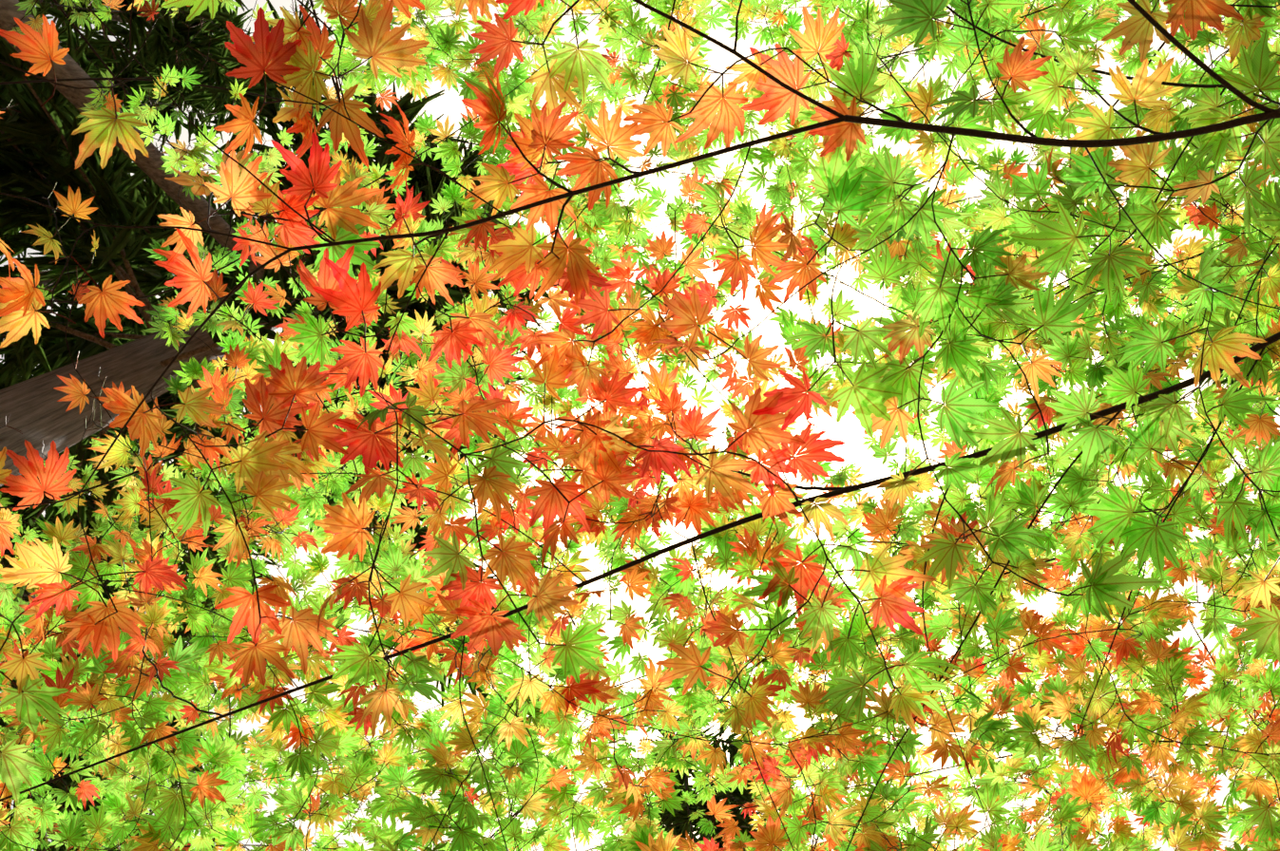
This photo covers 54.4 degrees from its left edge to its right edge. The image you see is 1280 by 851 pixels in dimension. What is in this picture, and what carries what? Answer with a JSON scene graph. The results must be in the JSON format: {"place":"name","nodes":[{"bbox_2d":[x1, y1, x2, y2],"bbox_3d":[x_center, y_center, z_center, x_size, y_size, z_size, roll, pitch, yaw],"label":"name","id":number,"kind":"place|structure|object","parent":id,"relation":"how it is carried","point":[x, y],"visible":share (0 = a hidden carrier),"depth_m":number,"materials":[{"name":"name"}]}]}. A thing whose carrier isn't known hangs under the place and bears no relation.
{"place":"outdoors","nodes":[
{"label":"outdoors","id":0,"kind":"place"},
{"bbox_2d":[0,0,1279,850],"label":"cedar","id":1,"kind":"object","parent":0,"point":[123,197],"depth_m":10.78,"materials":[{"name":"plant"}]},
{"bbox_2d":[0,0,1279,850],"label":"sky","id":2,"kind":"structure","parent":0,"point":[849,430],"materials":[{"name":"white"}]},
{"label":"ground","id":3,"kind":"structure","parent":0,"visible":0},
{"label":"maple trunks","id":4,"kind":"object","parent":3,"relation":"on","visible":0},
{"bbox_2d":[0,0,1279,850],"bbox_3d":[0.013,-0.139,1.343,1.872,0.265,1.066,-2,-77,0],"label":"maple leaves","id":5,"kind":"object","parent":4,"relation":"on","point":[875,396],"visible":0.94,"depth_m":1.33,"materials":[{"name":"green plant"}]},
{"bbox_2d":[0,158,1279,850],"bbox_3d":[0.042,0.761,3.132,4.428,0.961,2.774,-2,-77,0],"label":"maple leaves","id":6,"kind":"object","parent":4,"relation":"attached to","point":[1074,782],"visible":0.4,"depth_m":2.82,"materials":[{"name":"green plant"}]},
{"bbox_2d":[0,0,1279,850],"bbox_3d":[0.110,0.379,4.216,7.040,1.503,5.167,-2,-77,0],"label":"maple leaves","id":7,"kind":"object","parent":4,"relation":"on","point":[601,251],"visible":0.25,"depth_m":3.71,"materials":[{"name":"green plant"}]},
{"bbox_2d":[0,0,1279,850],"bbox_3d":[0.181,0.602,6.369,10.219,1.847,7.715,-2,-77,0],"label":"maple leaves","id":8,"kind":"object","parent":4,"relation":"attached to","point":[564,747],"visible":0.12,"depth_m":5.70,"materials":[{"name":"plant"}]},
{"bbox_2d":[0,0,1279,850],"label":"tree branches","id":9,"kind":"object","parent":4,"relation":"on","point":[1266,117],"visible":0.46,"depth_m":1.59,"materials":[{"name":"brown plant"}]},
{"bbox_2d":[0,0,1279,850],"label":"maple leaves","id":10,"kind":"object","parent":9,"relation":"attached to","point":[676,436],"visible":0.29,"depth_m":2.10,"materials":[{"name":"green plant"}]}
]}

